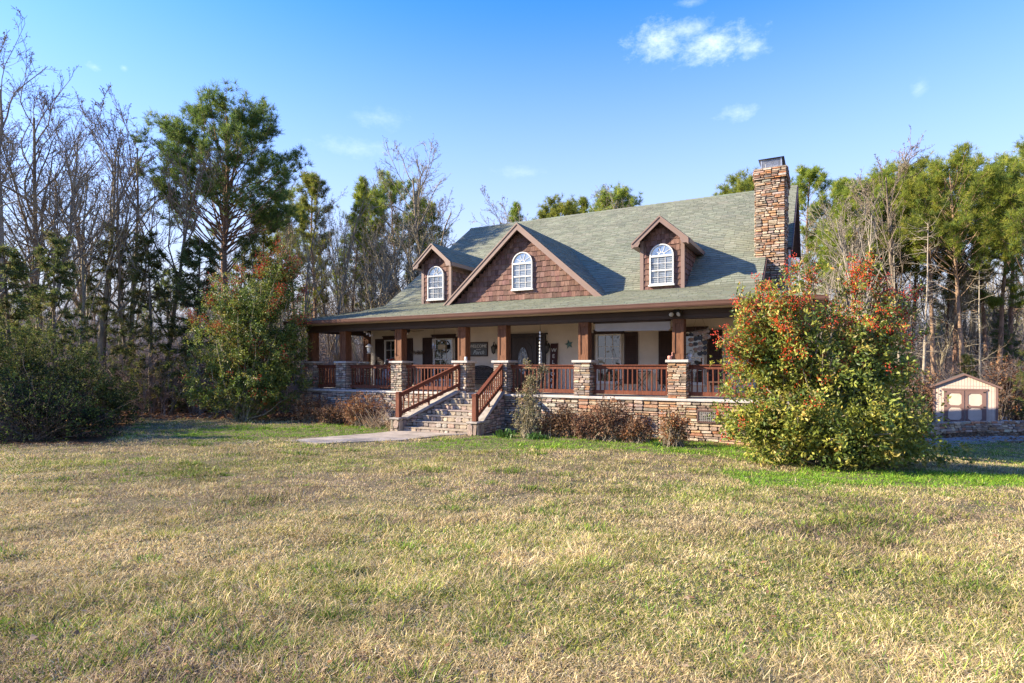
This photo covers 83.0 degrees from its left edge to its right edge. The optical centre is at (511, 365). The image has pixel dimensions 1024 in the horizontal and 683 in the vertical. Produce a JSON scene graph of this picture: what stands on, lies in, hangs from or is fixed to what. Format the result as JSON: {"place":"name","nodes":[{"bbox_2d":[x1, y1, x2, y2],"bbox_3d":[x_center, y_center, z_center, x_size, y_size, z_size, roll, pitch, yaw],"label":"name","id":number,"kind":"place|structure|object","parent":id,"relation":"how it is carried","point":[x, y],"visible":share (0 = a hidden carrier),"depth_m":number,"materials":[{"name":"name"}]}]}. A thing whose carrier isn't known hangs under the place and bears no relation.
{"place":"outdoors","nodes":[
{"label":"outdoors","id":0,"kind":"place"},
{"bbox_2d":[0,399,1023,682],"bbox_3d":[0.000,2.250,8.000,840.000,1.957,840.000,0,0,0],"label":"ground","id":1,"kind":"structure","parent":0,"point":[90,439],"depth_m":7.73,"materials":[{"name":"plant"}]},
{"bbox_2d":[0,244,54,413],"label":"cedar","id":2,"kind":"object","parent":1,"relation":"on","point":[13,267],"visible":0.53,"depth_m":20.58,"materials":[{"name":"green plant"}]},
{"bbox_2d":[2,229,98,404],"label":"cedar","id":3,"kind":"object","parent":1,"relation":"on","point":[56,266],"visible":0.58,"depth_m":22.23,"materials":[{"name":"green plant"}]},
{"bbox_2d":[0,41,110,386],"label":"bare tree","id":4,"kind":"object","parent":1,"relation":"on","point":[36,141],"visible":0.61,"depth_m":25.01,"materials":[{"name":"grey plant"}]},
{"bbox_2d":[0,313,125,426],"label":"privet","id":5,"kind":"object","parent":1,"relation":"on","point":[28,357],"visible":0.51,"depth_m":18.15,"materials":[{"name":"green plant"}]},
{"bbox_2d":[0,29,129,295],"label":"bare tree","id":6,"kind":"object","parent":1,"relation":"on","point":[17,228],"visible":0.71,"depth_m":23.65,"materials":[{"name":"grey plant"}]},
{"bbox_2d":[0,6,142,404],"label":"bare tree","id":7,"kind":"object","parent":1,"relation":"on","point":[72,216],"visible":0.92,"depth_m":24.37,"materials":[{"name":"grey plant"}]},
{"bbox_2d":[0,352,143,443],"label":"thicket","id":8,"kind":"object","parent":1,"relation":"on","point":[40,416],"visible":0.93,"depth_m":15.45,"materials":[{"name":"green plant"}]},
{"bbox_2d":[5,92,151,347],"bbox_3d":[-25.221,-6.275,33.575,7.526,17.051,6.011,0,0,-32],"label":"bare tree","id":9,"kind":"object","parent":1,"relation":"on","point":[73,249],"visible":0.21,"depth_m":33.64,"materials":[{"name":"grey plant"}]},
{"bbox_2d":[22,133,145,401],"bbox_3d":[-19.094,-4.321,26.275,4.403,13.081,5.312,0,0,-9],"label":"bare tree","id":10,"kind":"object","parent":1,"relation":"on","point":[83,266],"visible":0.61,"depth_m":25.71,"materials":[{"name":"grey plant"}]},
{"bbox_2d":[3,82,191,376],"bbox_3d":[-19.003,-5.728,27.011,6.548,15.980,6.962,0,0,8],"label":"bare tree","id":11,"kind":"object","parent":1,"relation":"on","point":[119,143],"visible":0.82,"depth_m":26.79,"materials":[{"name":"grey plant"}]},
{"bbox_2d":[51,221,154,395],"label":"cedar","id":12,"kind":"object","parent":1,"relation":"on","point":[99,300],"visible":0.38,"depth_m":27.23,"materials":[{"name":"green plant"}]},
{"bbox_2d":[66,359,152,426],"bbox_3d":[-13.623,0.918,19.692,2.817,2.418,2.354,0,0,0],"label":"privet","id":13,"kind":"object","parent":1,"relation":"on","point":[106,403],"visible":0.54,"depth_m":19.52,"materials":[{"name":"green plant"}]},
{"bbox_2d":[63,89,189,374],"bbox_3d":[-18.898,-5.513,28.369,5.262,15.472,4.641,0,0,33],"label":"bare tree","id":14,"kind":"object","parent":1,"relation":"on","point":[101,322],"visible":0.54,"depth_m":27.98,"materials":[{"name":"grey plant"}]},
{"bbox_2d":[105,229,203,411],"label":"cedar","id":15,"kind":"object","parent":1,"relation":"on","point":[148,333],"visible":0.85,"depth_m":24.96,"materials":[{"name":"green plant"}]},
{"bbox_2d":[111,135,232,408],"bbox_3d":[-15.119,-4.338,26.078,4.473,13.151,3.944,0,0,-16],"label":"bare tree","id":16,"kind":"object","parent":1,"relation":"on","point":[186,219],"visible":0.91,"depth_m":26.09,"materials":[{"name":"grey plant"}]},
{"bbox_2d":[0,339,362,414],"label":"undergrowth","id":17,"kind":"object","parent":1,"relation":"on","point":[192,408],"visible":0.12,"depth_m":25.05,"materials":[{"name":"brown"}]},
{"bbox_2d":[144,235,233,413],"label":"cedar","id":18,"kind":"object","parent":1,"relation":"on","point":[187,253],"visible":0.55,"depth_m":25.33,"materials":[{"name":"green plant"}]},
{"bbox_2d":[128,77,314,399],"bbox_3d":[-14.780,-5.956,29.859,8.891,16.558,8.254,0,0,-19],"label":"pine tree","id":19,"kind":"object","parent":1,"relation":"on","point":[251,121],"visible":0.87,"depth_m":28.69,"materials":[{"name":"green plant"}]},
{"bbox_2d":[165,236,323,421],"bbox_3d":[-9.971,-1.324,21.547,5.352,7.010,4.201,0,0,0],"label":"berry laden holly","id":20,"kind":"object","parent":1,"relation":"on","point":[252,393],"visible":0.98,"depth_m":21.13,"materials":[{"name":"green plant"}]},
{"bbox_2d":[228,233,287,362],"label":"cedar","id":21,"kind":"object","parent":1,"relation":"on","point":[246,243],"visible":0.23,"depth_m":29.04,"materials":[{"name":"green plant"}]},
{"bbox_2d":[230,212,285,360],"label":"pine tree","id":22,"kind":"object","parent":1,"relation":"on","point":[267,244],"visible":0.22,"depth_m":31.96,"materials":[{"name":"green plant"}]},
{"bbox_2d":[256,182,321,314],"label":"pine tree","id":23,"kind":"object","parent":1,"relation":"on","point":[293,190],"visible":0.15,"depth_m":40.68,"materials":[{"name":"green plant"}]},
{"bbox_2d":[244,175,356,396],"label":"bare tree","id":24,"kind":"object","parent":1,"relation":"on","point":[290,229],"visible":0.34,"depth_m":34.97,"materials":[{"name":"grey plant"}]},
{"bbox_2d":[280,169,340,355],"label":"pine tree","id":25,"kind":"object","parent":1,"relation":"on","point":[310,183],"visible":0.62,"depth_m":37.27,"materials":[{"name":"green plant"}]},
{"bbox_2d":[262,178,360,395],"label":"bare tree","id":26,"kind":"object","parent":1,"relation":"on","point":[308,269],"visible":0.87,"depth_m":31.33,"materials":[{"name":"grey plant"}]},
{"bbox_2d":[289,394,333,422],"bbox_3d":[-7.239,1.613,20.916,1.757,1.169,1.529,0,0,0],"label":"dry shrub","id":27,"kind":"object","parent":1,"relation":"on","point":[307,413],"visible":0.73,"depth_m":20.75,"materials":[{"name":"brown plant"}]},
{"bbox_2d":[291,208,357,363],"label":"bare tree","id":28,"kind":"object","parent":1,"relation":"on","point":[329,349],"visible":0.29,"depth_m":38.95,"materials":[{"name":"grey plant"}]},
{"bbox_2d":[313,402,348,424],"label":"dry shrub","id":29,"kind":"object","parent":1,"relation":"on","point":[326,416],"visible":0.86,"depth_m":20.05,"materials":[{"name":"brown plant"}]},
{"bbox_2d":[296,163,386,354],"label":"bare tree","id":30,"kind":"object","parent":1,"relation":"on","point":[341,295],"visible":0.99,"depth_m":32.21,"materials":[{"name":"grey plant"}]},
{"bbox_2d":[310,222,396,341],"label":"bare tree","id":31,"kind":"object","parent":1,"relation":"on","point":[348,286],"visible":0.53,"depth_m":36.42,"materials":[{"name":"grey plant"}]},
{"bbox_2d":[328,173,379,360],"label":"pine tree","id":32,"kind":"object","parent":1,"relation":"on","point":[360,188],"visible":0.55,"depth_m":38.18,"materials":[{"name":"green plant"}]},
{"bbox_2d":[295,211,415,372],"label":"bare tree","id":33,"kind":"object","parent":1,"relation":"on","point":[378,269],"visible":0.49,"depth_m":36.19,"materials":[{"name":"grey plant"}]},
{"bbox_2d":[334,390,389,426],"bbox_3d":[-5.041,1.508,19.409,1.944,1.332,1.651,0,0,0],"label":"dry shrub","id":34,"kind":"object","parent":1,"relation":"on","point":[358,409],"visible":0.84,"depth_m":19.27,"materials":[{"name":"brown plant"}]},
{"bbox_2d":[337,189,392,350],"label":"pine tree","id":35,"kind":"object","parent":1,"relation":"on","point":[374,226],"visible":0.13,"depth_m":41.42,"materials":[{"name":"green plant"}]},
{"bbox_2d":[286,430,466,443],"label":"walkway","id":36,"kind":"structure","parent":1,"relation":"on","point":[403,435],"depth_m":15.89,"materials":[{"name":"concrete"}]},
{"bbox_2d":[331,189,423,344],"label":"bare tree","id":37,"kind":"object","parent":1,"relation":"on","point":[384,299],"visible":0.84,"depth_m":33.51,"materials":[{"name":"grey plant"}]},
{"bbox_2d":[355,169,440,291],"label":"pine tree","id":38,"kind":"object","parent":1,"relation":"on","point":[380,192],"visible":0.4,"depth_m":39.28,"materials":[{"name":"green plant"}]},
{"bbox_2d":[370,185,432,298],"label":"bare tree","id":39,"kind":"object","parent":1,"relation":"on","point":[421,226],"visible":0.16,"depth_m":38.67,"materials":[{"name":"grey plant"}]},
{"bbox_2d":[343,135,462,306],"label":"bare tree","id":40,"kind":"object","parent":1,"relation":"on","point":[419,186],"visible":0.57,"depth_m":36.86,"materials":[{"name":"grey plant"}]},
{"bbox_2d":[402,200,453,282],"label":"pine tree","id":41,"kind":"object","parent":1,"relation":"on","point":[433,218],"visible":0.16,"depth_m":43.02,"materials":[{"name":"green plant"}]},
{"bbox_2d":[405,184,454,258],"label":"bare tree","id":42,"kind":"object","parent":1,"relation":"on","point":[439,212],"visible":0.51,"depth_m":38.13,"materials":[{"name":"grey plant"}]},
{"bbox_2d":[0,419,1023,682],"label":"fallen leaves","id":43,"kind":"object","parent":1,"relation":"on","point":[688,597],"visible":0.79,"depth_m":3.81,"materials":[{"name":"brown plant"}]},
{"bbox_2d":[8,286,1023,377],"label":"thin saplings","id":44,"kind":"object","parent":1,"relation":"on","point":[323,345],"visible":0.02,"depth_m":45.82,"materials":[{"name":"brown plant"}]},
{"bbox_2d":[509,358,549,437],"bbox_3d":[0.500,0.928,15.875,1.152,2.284,0.923,0,0,0],"label":"tall shrub","id":45,"kind":"object","parent":1,"relation":"on","point":[528,425],"visible":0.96,"depth_m":15.83,"materials":[{"name":"green plant"}]},
{"bbox_2d":[64,400,1023,442],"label":"leaf litter","id":46,"kind":"object","parent":1,"relation":"on","point":[290,415],"visible":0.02,"depth_m":24.43,"materials":[{"name":"brown plant"}]},
{"bbox_2d":[470,183,630,225],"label":"bare tree","id":47,"kind":"object","parent":1,"relation":"on","point":[505,213],"visible":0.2,"depth_m":47.98,"materials":[{"name":"brown plant"}]},
{"bbox_2d":[535,409,565,437],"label":"dry shrub","id":48,"kind":"object","parent":1,"relation":"on","point":[545,428],"visible":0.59,"depth_m":15.78,"materials":[{"name":"brown plant"}]},
{"bbox_2d":[531,194,581,219],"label":"pine tree","id":49,"kind":"object","parent":1,"relation":"on","point":[568,207],"visible":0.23,"depth_m":51.16,"materials":[{"name":"green plant"}]},
{"bbox_2d":[283,156,830,449],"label":"house","id":50,"kind":"structure","parent":1,"relation":"on","point":[511,290],"depth_m":19.27,"materials":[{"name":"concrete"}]},
{"bbox_2d":[382,336,394,363],"bbox_3d":[-4.798,-0.290,23.387,1.120,1.800,0.100,0,0,28],"label":"window","id":51,"kind":"structure","parent":50,"relation":"in","point":[389,341],"depth_m":23.51,"materials":[{"name":"white glass"}]},
{"bbox_2d":[431,334,455,380],"bbox_3d":[-2.641,-0.290,22.226,1.140,1.800,0.100,0,0,28],"label":"door","id":52,"kind":"structure","parent":50,"relation":"in","point":[439,358],"depth_m":22.23,"materials":[{"name":"white glass"}]},
{"bbox_2d":[470,342,487,355],"bbox_3d":[-1.262,-0.600,21.517,0.840,0.530,0.035,0,0,28],"label":"welcome sign","id":53,"kind":"object","parent":50,"relation":"attached to","point":[478,348],"visible":0.98,"depth_m":21.48,"materials":[{"name":"black wood"}]},
{"bbox_2d":[512,337,533,387],"bbox_3d":[0.389,-0.058,20.577,0.910,1.875,0.089,0,0,28],"label":"front door","id":54,"kind":"structure","parent":50,"relation":"in","point":[522,347],"depth_m":20.58,"materials":[{"name":"black wood"}]},
{"bbox_2d":[550,343,557,388],"bbox_3d":[1.419,0.069,19.958,0.270,1.657,0.230,0,0,28],"label":"plank sign","id":55,"kind":"object","parent":50,"relation":"on","point":[553,353],"visible":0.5,"depth_m":19.95,"materials":[{"name":"black wood"}]},
{"bbox_2d":[593,330,624,383],"bbox_3d":[3.188,-0.290,19.088,1.100,1.800,0.100,0,0,28],"label":"window","id":56,"kind":"structure","parent":50,"relation":"in","point":[608,343],"depth_m":19.10,"materials":[{"name":"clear glass"}]},
{"bbox_2d":[593,319,670,330],"bbox_3d":[3.403,-1.127,16.556,2.260,0.313,0.070,0,0,28],"label":"rolled shade","id":57,"kind":"object","parent":50,"relation":"attached to","point":[649,325],"visible":1,"depth_m":16.50,"materials":[{"name":"beige fabric"}]},
{"bbox_2d":[671,326,707,384],"bbox_3d":[5.477,-0.290,17.855,1.100,1.800,0.100,0,0,28],"label":"window","id":58,"kind":"structure","parent":50,"relation":"in","point":[697,360],"depth_m":17.78,"materials":[{"name":"white glass"}]},
{"bbox_2d":[688,320,710,355],"bbox_3d":[5.184,-0.892,16.024,0.607,1.258,0.077,0,0,28],"label":"stone chime","id":59,"kind":"object","parent":50,"relation":"hanging from","point":[695,333],"visible":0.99,"depth_m":16.01,"materials":[{"name":"grey stone"}]},
{"bbox_2d":[547,403,583,437],"bbox_3d":[1.490,1.542,15.680,1.172,1.081,0.989,0,0,0],"label":"dry shrub","id":60,"kind":"object","parent":1,"relation":"on","point":[562,424],"visible":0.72,"depth_m":15.59,"materials":[{"name":"brown plant"}]},
{"bbox_2d":[568,409,603,440],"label":"dry shrub","id":61,"kind":"object","parent":1,"relation":"on","point":[583,429],"visible":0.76,"depth_m":15.09,"materials":[{"name":"brown plant"}]},
{"bbox_2d":[580,396,638,441],"bbox_3d":[2.549,1.411,15.062,1.527,1.326,1.189,0,0,0],"label":"dry shrub","id":62,"kind":"object","parent":1,"relation":"on","point":[609,432],"visible":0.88,"depth_m":14.88,"materials":[{"name":"brown plant"}]},
{"bbox_2d":[587,180,642,211],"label":"pine tree","id":63,"kind":"object","parent":1,"relation":"on","point":[623,193],"visible":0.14,"depth_m":51.22,"materials":[{"name":"green plant"}]},
{"bbox_2d":[618,413,656,443],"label":"dry shrub","id":64,"kind":"object","parent":1,"relation":"on","point":[639,432],"visible":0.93,"depth_m":14.49,"materials":[{"name":"brown plant"}]},
{"bbox_2d":[657,405,695,447],"bbox_3d":[3.922,1.503,13.878,0.854,1.131,0.784,0,0,0],"label":"dry shrub","id":65,"kind":"object","parent":1,"relation":"on","point":[671,428],"visible":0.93,"depth_m":13.80,"materials":[{"name":"brown plant"}]},
{"bbox_2d":[712,166,759,195],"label":"pine tree","id":66,"kind":"object","parent":1,"relation":"on","point":[744,185],"visible":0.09,"depth_m":46.66,"materials":[{"name":"green plant"}]},
{"bbox_2d":[790,164,836,356],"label":"pine tree","id":67,"kind":"object","parent":1,"relation":"on","point":[811,175],"visible":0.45,"depth_m":40.55,"materials":[{"name":"green plant"}]},
{"bbox_2d":[705,248,976,471],"bbox_3d":[6.711,-0.090,11.554,5.593,4.547,3.457,0,0,0],"label":"red berry holly","id":68,"kind":"object","parent":1,"relation":"on","point":[881,428],"visible":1,"depth_m":11.28,"materials":[{"name":"green plant"}]},
{"bbox_2d":[816,175,877,322],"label":"pine tree","id":69,"kind":"object","parent":1,"relation":"on","point":[838,185],"visible":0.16,"depth_m":39.00,"materials":[{"name":"green plant"}]},
{"bbox_2d":[806,182,889,398],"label":"sapling","id":70,"kind":"object","parent":1,"relation":"on","point":[842,253],"visible":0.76,"depth_m":17.43,"materials":[{"name":"brown plant"}]},
{"bbox_2d":[791,177,913,413],"bbox_3d":[17.757,-3.369,32.907,7.545,13.254,10.505,0,0,44],"label":"bare tree","id":71,"kind":"object","parent":1,"relation":"on","point":[842,230],"visible":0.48,"depth_m":31.39,"materials":[{"name":"brown plant"}]},
{"bbox_2d":[803,198,907,316],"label":"tree","id":72,"kind":"object","parent":1,"relation":"on","point":[823,252],"visible":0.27,"depth_m":36.67,"materials":[{"name":"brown plant"}]},
{"bbox_2d":[817,172,905,313],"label":"pine tree","id":73,"kind":"object","parent":1,"relation":"on","point":[845,194],"visible":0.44,"depth_m":35.96,"materials":[{"name":"green plant"}]},
{"bbox_2d":[848,188,903,399],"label":"sapling","id":74,"kind":"object","parent":1,"relation":"on","point":[864,299],"visible":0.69,"depth_m":18.29,"materials":[{"name":"grey plant"}]},
{"bbox_2d":[814,173,945,325],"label":"pine tree","id":75,"kind":"object","parent":1,"relation":"on","point":[889,191],"visible":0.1,"depth_m":37.52,"materials":[{"name":"green plant"}]},
{"bbox_2d":[829,126,934,371],"bbox_3d":[21.344,-4.866,33.685,4.873,16.246,5.526,0,0,14],"label":"bare tree","id":76,"kind":"object","parent":1,"relation":"on","point":[889,242],"visible":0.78,"depth_m":32.85,"materials":[{"name":"grey plant"}]},
{"bbox_2d":[866,223,921,409],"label":"dead pine","id":77,"kind":"object","parent":1,"relation":"on","point":[900,239],"visible":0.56,"depth_m":33.17,"materials":[{"name":"grey plant"}]},
{"bbox_2d":[857,159,956,347],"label":"pine tree","id":78,"kind":"object","parent":1,"relation":"on","point":[888,169],"visible":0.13,"depth_m":38.76,"materials":[{"name":"green plant"}]},
{"bbox_2d":[868,259,948,353],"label":"bare tree","id":79,"kind":"object","parent":1,"relation":"on","point":[918,292],"visible":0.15,"depth_m":38.98,"materials":[{"name":"grey plant"}]},
{"bbox_2d":[895,366,940,420],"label":"beech sapling","id":80,"kind":"object","parent":1,"relation":"on","point":[926,391],"visible":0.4,"depth_m":30.35,"materials":[{"name":"brown plant"}]},
{"bbox_2d":[892,178,952,386],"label":"pine tree","id":81,"kind":"object","parent":1,"relation":"on","point":[914,306],"visible":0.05,"depth_m":38.82,"materials":[{"name":"green plant"}]},
{"bbox_2d":[828,350,1023,420],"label":"undergrowth","id":82,"kind":"object","parent":1,"relation":"on","point":[951,374],"visible":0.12,"depth_m":33.97,"materials":[{"name":"brown plant"}]},
{"bbox_2d":[897,189,955,409],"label":"dead pine","id":83,"kind":"object","parent":1,"relation":"on","point":[902,221],"visible":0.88,"depth_m":31.01,"materials":[{"name":"brown plant"}]},
{"bbox_2d":[882,149,975,410],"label":"pine tree","id":84,"kind":"object","parent":1,"relation":"on","point":[919,165],"visible":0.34,"depth_m":35.33,"materials":[{"name":"green plant"}]},
{"bbox_2d":[922,250,980,374],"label":"wood evergreen","id":85,"kind":"object","parent":1,"relation":"on","point":[945,292],"visible":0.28,"depth_m":38.98,"materials":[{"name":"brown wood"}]},
{"bbox_2d":[886,141,1023,373],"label":"pine tree","id":86,"kind":"object","parent":1,"relation":"on","point":[959,163],"visible":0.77,"depth_m":33.29,"materials":[{"name":"green plant"}]},
{"bbox_2d":[928,255,993,373],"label":"bare tree","id":87,"kind":"object","parent":1,"relation":"on","point":[950,332],"visible":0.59,"depth_m":36.63,"materials":[{"name":"grey plant"}]},
{"bbox_2d":[898,256,1023,379],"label":"bare tree","id":88,"kind":"object","parent":1,"relation":"on","point":[973,331],"visible":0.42,"depth_m":37.77,"materials":[{"name":"grey plant"}]},
{"bbox_2d":[930,373,1001,421],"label":"garden shed","id":89,"kind":"structure","parent":1,"relation":"on","point":[972,398],"depth_m":28.95,"materials":[{"name":"beige wood"}]},
{"bbox_2d":[944,390,963,421],"bbox_3d":[22.299,2.057,29.220,0.820,1.580,0.054,0,0,35],"label":"door","id":90,"kind":"structure","parent":89,"relation":"in","point":[954,409],"depth_m":29.21,"materials":[{"name":"beige wood"}]},
{"bbox_2d":[965,391,985,420],"bbox_3d":[22.992,2.057,28.709,0.820,1.580,0.097,0,0,35],"label":"door","id":91,"kind":"structure","parent":89,"relation":"in","point":[975,401],"depth_m":28.73,"materials":[{"name":"beige wood"}]},
{"bbox_2d":[954,353,978,377],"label":"cedar","id":92,"kind":"object","parent":1,"relation":"on","point":[967,360],"visible":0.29,"depth_m":33.04,"materials":[{"name":"green plant"}]},
{"bbox_2d":[916,420,1023,434],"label":"retaining wall","id":93,"kind":"structure","parent":1,"relation":"on","point":[984,426],"depth_m":26.95,"materials":[{"name":"grey stone"}]},
{"bbox_2d":[939,151,1002,375],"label":"pine tree","id":94,"kind":"object","parent":1,"relation":"on","point":[955,347],"visible":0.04,"depth_m":37.95,"materials":[{"name":"green plant"}]},
{"bbox_2d":[937,277,1007,374],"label":"bare tree","id":95,"kind":"object","parent":1,"relation":"on","point":[976,351],"visible":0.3,"depth_m":39.46,"materials":[{"name":"grey plant"}]},
{"bbox_2d":[926,159,1023,378],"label":"pine tree","id":96,"kind":"object","parent":1,"relation":"on","point":[962,191],"visible":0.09,"depth_m":37.24,"materials":[{"name":"green plant"}]},
{"bbox_2d":[953,250,1004,383],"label":"dead pine","id":97,"kind":"object","parent":1,"relation":"on","point":[979,299],"visible":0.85,"depth_m":32.37,"materials":[{"name":"grey plant"}]},
{"bbox_2d":[956,136,1023,372],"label":"pine tree","id":98,"kind":"object","parent":1,"relation":"on","point":[1000,186],"visible":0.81,"depth_m":31.56,"materials":[{"name":"green plant"}]},
{"bbox_2d":[964,259,1023,372],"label":"bare tree","id":99,"kind":"object","parent":1,"relation":"on","point":[1015,314],"visible":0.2,"depth_m":41.57,"materials":[{"name":"grey plant"}]},
{"bbox_2d":[965,160,1023,377],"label":"pine tree","id":100,"kind":"object","parent":1,"relation":"on","point":[993,301],"visible":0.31,"depth_m":36.15,"materials":[{"name":"green plant"}]},
{"bbox_2d":[982,354,1023,420],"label":"beech sapling","id":101,"kind":"object","parent":1,"relation":"on","point":[1004,390],"visible":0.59,"depth_m":31.32,"materials":[{"name":"brown plant"}]},
{"bbox_2d":[988,150,1023,370],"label":"pine tree","id":102,"kind":"object","parent":1,"relation":"on","point":[1006,157],"visible":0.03,"depth_m":39.74,"materials":[{"name":"green plant"}]},
{"bbox_2d":[989,321,1023,378],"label":"wood evergreen","id":103,"kind":"object","parent":1,"relation":"on","point":[1008,353],"visible":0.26,"depth_m":37.82,"materials":[{"name":"green plant"}]},
{"bbox_2d":[1003,349,1023,419],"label":"cedar","id":104,"kind":"object","parent":1,"relation":"on","point":[1014,412],"visible":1,"depth_m":29.85,"materials":[{"name":"green plant"}]},
{"bbox_2d":[0,0,1023,353],"label":"sky","id":105,"kind":"structure","parent":0,"point":[527,102],"materials":[{"name":"blue"}]},
{"bbox_2d":[920,436,1023,448],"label":"driveway","id":106,"kind":"structure","parent":0,"point":[989,438],"depth_m":24.16,"materials":[{"name":"grey gravel"}]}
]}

